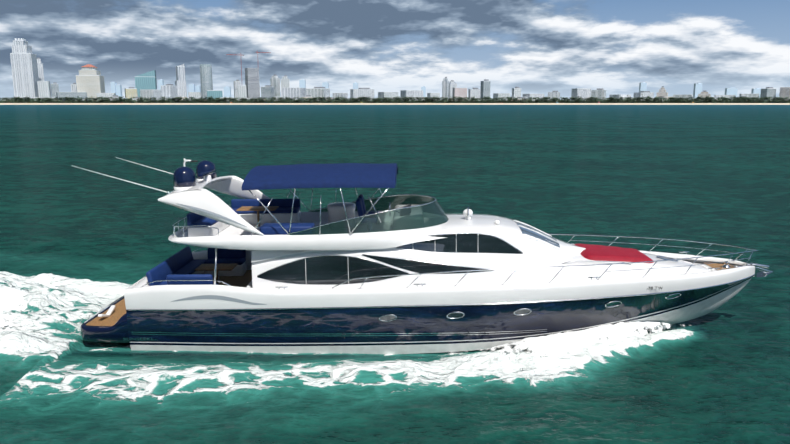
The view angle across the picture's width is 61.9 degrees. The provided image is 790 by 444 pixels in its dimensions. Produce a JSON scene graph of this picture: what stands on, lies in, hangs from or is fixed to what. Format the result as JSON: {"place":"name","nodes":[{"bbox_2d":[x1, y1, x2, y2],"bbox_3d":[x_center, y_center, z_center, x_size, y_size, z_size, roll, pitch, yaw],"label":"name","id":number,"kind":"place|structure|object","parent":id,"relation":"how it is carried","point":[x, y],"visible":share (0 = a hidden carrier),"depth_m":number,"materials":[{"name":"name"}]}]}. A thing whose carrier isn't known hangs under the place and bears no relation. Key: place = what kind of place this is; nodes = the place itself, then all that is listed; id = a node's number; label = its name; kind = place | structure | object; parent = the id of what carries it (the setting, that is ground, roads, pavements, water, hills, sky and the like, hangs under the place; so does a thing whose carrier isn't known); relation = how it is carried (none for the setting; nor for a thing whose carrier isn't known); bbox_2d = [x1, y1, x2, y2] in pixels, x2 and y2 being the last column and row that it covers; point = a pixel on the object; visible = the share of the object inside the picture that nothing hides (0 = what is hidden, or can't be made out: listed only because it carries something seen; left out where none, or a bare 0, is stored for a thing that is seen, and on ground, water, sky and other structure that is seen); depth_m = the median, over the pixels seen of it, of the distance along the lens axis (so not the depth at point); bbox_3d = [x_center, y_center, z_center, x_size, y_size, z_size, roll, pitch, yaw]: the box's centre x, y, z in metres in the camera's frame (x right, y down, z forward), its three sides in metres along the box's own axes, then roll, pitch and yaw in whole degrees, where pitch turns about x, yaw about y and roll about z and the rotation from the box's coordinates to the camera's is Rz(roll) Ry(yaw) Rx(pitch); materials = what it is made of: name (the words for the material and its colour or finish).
{"place":"outdoors","nodes":[
{"label":"outdoors","id":0,"kind":"place"},
{"bbox_2d":[0,105,789,443],"bbox_3d":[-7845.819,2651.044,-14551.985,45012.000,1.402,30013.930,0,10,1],"label":"sea water","id":1,"kind":"structure","parent":0,"point":[88,243],"depth_m":30.26,"materials":[{"name":"teal liquid"}]},
{"bbox_2d":[0,287,69,311],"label":"stern spray","id":2,"kind":"object","parent":1,"relation":"on","point":[11,298],"visible":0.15,"depth_m":20.48,"materials":[{"name":"white liquid"}]},
{"bbox_2d":[0,314,69,332],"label":"stern spray","id":3,"kind":"object","parent":1,"relation":"on","point":[4,322],"visible":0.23,"depth_m":19.27,"materials":[{"name":"white liquid"}]},
{"bbox_2d":[27,282,81,296],"bbox_3d":[-15.155,2.394,22.463,11.098,0.840,2.600,0,10,1],"label":"stern spray","id":4,"kind":"object","parent":1,"relation":"on","point":[49,285],"visible":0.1,"depth_m":22.64,"materials":[{"name":"white liquid"}]},
{"bbox_2d":[74,157,772,353],"bbox_3d":[1.175,0.875,20.268,20.800,5.810,5.120,-1,10,1],"label":"yacht","id":5,"kind":"object","parent":1,"relation":"on","point":[396,274],"visible":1,"depth_m":18.49,"materials":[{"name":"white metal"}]},
{"bbox_2d":[438,321,684,361],"bbox_3d":[4.988,3.301,18.220,9.177,0.685,2.246,-2,11,-12],"label":"bow spray","id":6,"kind":"object","parent":1,"relation":"on","point":[558,344],"visible":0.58,"depth_m":17.93,"materials":[{"name":"white liquid"}]},
{"bbox_2d":[0,103,789,104],"bbox_3d":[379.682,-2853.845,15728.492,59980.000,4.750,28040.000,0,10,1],"label":"shore land","id":7,"kind":"structure","parent":0,"point":[395,104],"depth_m":1958.47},
{"bbox_2d":[10,38,38,98],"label":"building","id":8,"kind":"structure","parent":7,"relation":"on","point":[25,75],"depth_m":2076.67,"materials":[{"name":"white"}]},
{"bbox_2d":[37,58,43,80],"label":"building","id":9,"kind":"structure","parent":7,"relation":"on","point":[40,70],"depth_m":2167.97,"materials":[{"name":"white"}]},
{"bbox_2d":[37,81,50,97],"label":"building","id":10,"kind":"structure","parent":7,"relation":"on","point":[44,88],"depth_m":2074.43,"materials":[{"name":"white"}]},
{"bbox_2d":[51,82,58,96],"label":"building","id":11,"kind":"structure","parent":7,"relation":"on","point":[54,87],"depth_m":2117.26,"materials":[{"name":"grey glass"}]},
{"bbox_2d":[0,96,131,102],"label":"trees","id":12,"kind":"object","parent":7,"relation":"on","point":[56,99],"visible":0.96,"depth_m":2010.18,"materials":[{"name":"green plant"}]},
{"bbox_2d":[56,92,86,100],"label":"building","id":13,"kind":"structure","parent":7,"relation":"on","point":[70,94],"depth_m":2039.69,"materials":[{"name":"grey glass"}]},
{"bbox_2d":[71,83,76,91],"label":"building","id":14,"kind":"structure","parent":7,"relation":"on","point":[73,87],"depth_m":2205.54,"materials":[{"name":"white"}]},
{"bbox_2d":[76,64,104,100],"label":"building","id":15,"kind":"structure","parent":7,"relation":"on","point":[89,79],"depth_m":2063.68,"materials":[{"name":"white"}]},
{"bbox_2d":[97,93,115,99],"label":"building","id":16,"kind":"structure","parent":7,"relation":"on","point":[105,94],"depth_m":2046.28,"materials":[{"name":"white"}]},
{"bbox_2d":[110,82,116,92],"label":"building","id":17,"kind":"structure","parent":7,"relation":"on","point":[113,87],"depth_m":6438.18,"materials":[{"name":"blue"}]},
{"bbox_2d":[116,85,122,96],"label":"building","id":18,"kind":"structure","parent":7,"relation":"on","point":[118,90],"depth_m":6442.50,"materials":[{"name":"blue glass"}]},
{"bbox_2d":[124,87,137,98],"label":"building","id":19,"kind":"structure","parent":7,"relation":"on","point":[130,92],"depth_m":2060.43,"materials":[{"name":"white"}]},
{"bbox_2d":[135,70,156,97],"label":"building","id":20,"kind":"structure","parent":7,"relation":"on","point":[146,81],"depth_m":2101.83,"materials":[{"name":"teal glass"}]},
{"bbox_2d":[140,89,160,100],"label":"building","id":21,"kind":"structure","parent":7,"relation":"on","point":[149,93],"depth_m":2048.54,"materials":[{"name":"white"}]},
{"bbox_2d":[158,79,163,89],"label":"building","id":22,"kind":"structure","parent":7,"relation":"on","point":[160,82],"depth_m":6419.20,"materials":[{"name":"blue"}]},
{"bbox_2d":[161,84,176,100],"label":"building","id":23,"kind":"structure","parent":7,"relation":"on","point":[168,90],"depth_m":2064.99,"materials":[{"name":"white"}]},
{"bbox_2d":[175,64,186,96],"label":"building","id":24,"kind":"structure","parent":7,"relation":"on","point":[180,82],"depth_m":2130.52,"materials":[{"name":"white"}]},
{"bbox_2d":[189,84,194,91],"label":"building","id":25,"kind":"structure","parent":7,"relation":"on","point":[191,87],"depth_m":6419.69,"materials":[{"name":"blue"}]},
{"bbox_2d":[188,92,201,99],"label":"building","id":26,"kind":"structure","parent":7,"relation":"on","point":[197,95],"depth_m":2044.12,"materials":[{"name":"white"}]},
{"bbox_2d":[195,85,200,91],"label":"building","id":27,"kind":"structure","parent":7,"relation":"on","point":[198,88],"depth_m":6419.82,"materials":[{"name":"blue"}]},
{"bbox_2d":[129,96,271,102],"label":"trees","id":28,"kind":"object","parent":7,"relation":"on","point":[206,100],"visible":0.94,"depth_m":1999.53,"materials":[{"name":"green plant"}]},
{"bbox_2d":[200,64,212,97],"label":"round tower","id":29,"kind":"structure","parent":7,"relation":"on","point":[206,79],"depth_m":2092.82,"materials":[{"name":"grey glass"}]},
{"bbox_2d":[207,90,222,98],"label":"building","id":30,"kind":"structure","parent":7,"relation":"on","point":[215,93],"depth_m":2048.83,"materials":[{"name":"teal glass"}]},
{"bbox_2d":[224,86,230,96],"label":"building","id":31,"kind":"structure","parent":7,"relation":"on","point":[227,91],"depth_m":6418.25,"materials":[{"name":"blue"}]},
{"bbox_2d":[234,80,240,97],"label":"building","id":32,"kind":"structure","parent":7,"relation":"on","point":[237,82],"depth_m":2170.89,"materials":[{"name":"white"}]},
{"bbox_2d":[237,85,246,98],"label":"building","id":33,"kind":"structure","parent":7,"relation":"on","point":[242,92],"depth_m":2082.04,"materials":[{"name":"white"}]},
{"bbox_2d":[245,68,259,99],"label":"building","id":34,"kind":"structure","parent":7,"relation":"on","point":[252,84],"depth_m":2113.42,"materials":[{"name":"concrete"}]},
{"bbox_2d":[261,85,274,100],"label":"building","id":35,"kind":"structure","parent":7,"relation":"on","point":[267,91],"depth_m":2050.01,"materials":[{"name":"grey glass"}]},
{"bbox_2d":[270,74,279,95],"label":"building","id":36,"kind":"structure","parent":7,"relation":"on","point":[275,81],"depth_m":2136.87,"materials":[{"name":"white"}]},
{"bbox_2d":[281,75,289,87],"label":"building","id":37,"kind":"structure","parent":7,"relation":"on","point":[285,83],"depth_m":2132.73,"materials":[{"name":"white"}]},
{"bbox_2d":[281,88,305,99],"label":"building","id":38,"kind":"structure","parent":7,"relation":"on","point":[294,92],"depth_m":2036.97,"materials":[{"name":"white"}]},
{"bbox_2d":[299,79,305,87],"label":"building","id":39,"kind":"structure","parent":7,"relation":"on","point":[302,83],"depth_m":6387.86,"materials":[{"name":"blue"}]},
{"bbox_2d":[306,87,329,100],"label":"building","id":40,"kind":"structure","parent":7,"relation":"on","point":[315,92],"depth_m":2037.26,"materials":[{"name":"white"}]},
{"bbox_2d":[322,82,328,87],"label":"building","id":41,"kind":"structure","parent":7,"relation":"on","point":[325,84],"depth_m":6383.58,"materials":[{"name":"blue glass"}]},
{"bbox_2d":[268,96,409,102],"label":"trees","id":42,"kind":"object","parent":7,"relation":"on","point":[361,99],"visible":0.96,"depth_m":1991.59,"materials":[{"name":"green plant"}]},
{"bbox_2d":[332,93,347,100],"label":"building","id":43,"kind":"structure","parent":7,"relation":"on","point":[337,95],"depth_m":2036.52,"materials":[{"name":"white"}]},
{"bbox_2d":[353,82,357,88],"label":"building","id":44,"kind":"structure","parent":7,"relation":"on","point":[355,85],"depth_m":6378.41,"materials":[{"name":"blue"}]},
{"bbox_2d":[350,88,374,100],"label":"building","id":45,"kind":"structure","parent":7,"relation":"on","point":[361,92],"depth_m":2032.25,"materials":[{"name":"white"}]},
{"bbox_2d":[378,92,398,100],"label":"building","id":46,"kind":"structure","parent":7,"relation":"on","point":[388,94],"depth_m":2027.27,"materials":[{"name":"white"}]},
{"bbox_2d":[0,99,788,102],"bbox_3d":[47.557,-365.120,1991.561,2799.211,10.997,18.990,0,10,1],"label":"trees","id":47,"kind":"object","parent":7,"relation":"on","point":[251,101],"depth_m":1989.57,"materials":[{"name":"green plant"}]},
{"bbox_2d":[400,90,422,100],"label":"building","id":48,"kind":"structure","parent":7,"relation":"on","point":[411,93],"depth_m":2050.78,"materials":[{"name":"white"}]},
{"bbox_2d":[421,86,425,96],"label":"building","id":49,"kind":"structure","parent":7,"relation":"on","point":[423,88],"depth_m":6371.60,"materials":[{"name":"blue"}]},
{"bbox_2d":[427,93,439,100],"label":"building","id":50,"kind":"structure","parent":7,"relation":"on","point":[429,95],"depth_m":2030.04,"materials":[{"name":"white"}]},
{"bbox_2d":[442,77,448,98],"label":"building","id":51,"kind":"structure","parent":7,"relation":"on","point":[445,87],"depth_m":2118.50,"materials":[{"name":"white concrete"}]},
{"bbox_2d":[449,80,456,97],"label":"building","id":52,"kind":"structure","parent":7,"relation":"on","point":[452,84],"depth_m":2133.61,"materials":[{"name":"white concrete"}]},
{"bbox_2d":[452,88,466,100],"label":"building","id":53,"kind":"structure","parent":7,"relation":"on","point":[459,92],"depth_m":2032.82,"materials":[{"name":"white"}]},
{"bbox_2d":[468,88,480,100],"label":"building","id":54,"kind":"structure","parent":7,"relation":"on","point":[473,92],"depth_m":2044.41,"materials":[{"name":"white"}]},
{"bbox_2d":[409,96,552,102],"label":"trees","id":55,"kind":"object","parent":7,"relation":"on","point":[437,98],"visible":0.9,"depth_m":1980.55,"materials":[{"name":"green plant"}]},
{"bbox_2d":[480,79,490,99],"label":"building","id":56,"kind":"structure","parent":7,"relation":"on","point":[485,88],"depth_m":2103.16,"materials":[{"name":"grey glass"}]},
{"bbox_2d":[493,93,509,100],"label":"building","id":57,"kind":"structure","parent":7,"relation":"on","point":[501,95],"depth_m":2022.37,"materials":[{"name":"white"}]},
{"bbox_2d":[512,87,520,97],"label":"building","id":58,"kind":"structure","parent":7,"relation":"on","point":[516,92],"depth_m":2074.03,"materials":[{"name":"white"}]},
{"bbox_2d":[522,94,544,99],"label":"building","id":59,"kind":"structure","parent":7,"relation":"on","point":[537,95],"depth_m":2016.54,"materials":[{"name":"white"}]},
{"bbox_2d":[547,91,559,100],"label":"building","id":60,"kind":"structure","parent":7,"relation":"on","point":[555,94],"depth_m":2029.34,"materials":[{"name":"white"}]},
{"bbox_2d":[571,88,590,100],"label":"building","id":61,"kind":"structure","parent":7,"relation":"on","point":[583,93],"depth_m":2032.78,"materials":[{"name":"white"}]},
{"bbox_2d":[591,88,605,98],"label":"building","id":62,"kind":"structure","parent":7,"relation":"on","point":[600,93],"depth_m":2034.25,"materials":[{"name":"white"}]},
{"bbox_2d":[609,94,630,99],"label":"building","id":63,"kind":"structure","parent":7,"relation":"on","point":[617,96],"depth_m":2008.53,"materials":[{"name":"white"}]},
{"bbox_2d":[549,94,696,102],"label":"trees","id":64,"kind":"object","parent":7,"relation":"on","point":[591,99],"visible":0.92,"depth_m":1970.50,"materials":[{"name":"green plant"}]},
{"bbox_2d":[639,82,646,91],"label":"building","id":65,"kind":"structure","parent":7,"relation":"on","point":[642,86],"depth_m":6317.60,"materials":[{"name":"blue"}]},
{"bbox_2d":[633,91,653,100],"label":"building","id":66,"kind":"structure","parent":7,"relation":"on","point":[646,94],"depth_m":2020.50,"materials":[{"name":"white"}]},
{"bbox_2d":[656,86,667,97],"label":"building","id":67,"kind":"structure","parent":7,"relation":"on","point":[662,92],"depth_m":2051.76,"materials":[{"name":"white"}]},
{"bbox_2d":[673,94,692,99],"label":"building","id":68,"kind":"structure","parent":7,"relation":"on","point":[684,96],"depth_m":2003.62,"materials":[{"name":"white"}]},
{"bbox_2d":[693,83,702,97],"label":"building","id":69,"kind":"structure","parent":7,"relation":"on","point":[697,90],"depth_m":6309.26,"materials":[{"name":"blue glass"}]},
{"bbox_2d":[698,91,710,100],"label":"building","id":70,"kind":"structure","parent":7,"relation":"on","point":[704,94],"depth_m":2040.59,"materials":[{"name":"white"}]},
{"bbox_2d":[714,95,735,99],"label":"building","id":71,"kind":"structure","parent":7,"relation":"on","point":[727,96],"depth_m":2000.68,"materials":[{"name":"white"}]},
{"bbox_2d":[725,88,737,96],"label":"building","id":72,"kind":"structure","parent":7,"relation":"on","point":[730,91],"depth_m":6304.32,"materials":[{"name":"blue"}]},
{"bbox_2d":[692,96,789,102],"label":"trees","id":73,"kind":"object","parent":7,"relation":"on","point":[738,99],"visible":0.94,"depth_m":1963.22,"materials":[{"name":"green plant"}]},
{"bbox_2d":[739,94,758,98],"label":"building","id":74,"kind":"structure","parent":7,"relation":"on","point":[751,95],"depth_m":2001.14,"materials":[{"name":"white"}]},
{"bbox_2d":[751,88,760,97],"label":"building","id":75,"kind":"structure","parent":7,"relation":"on","point":[756,91],"depth_m":6299.60,"materials":[{"name":"blue"}]},
{"bbox_2d":[760,87,775,97],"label":"building","id":76,"kind":"structure","parent":7,"relation":"on","point":[769,92],"depth_m":2062.58,"materials":[{"name":"grey glass"}]},
{"bbox_2d":[779,87,789,100],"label":"building","id":77,"kind":"structure","parent":7,"relation":"on","point":[784,93],"depth_m":2019.92,"materials":[{"name":"white"}]},
{"bbox_2d":[0,0,789,99],"label":"sky","id":78,"kind":"structure","parent":0,"point":[532,46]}
]}

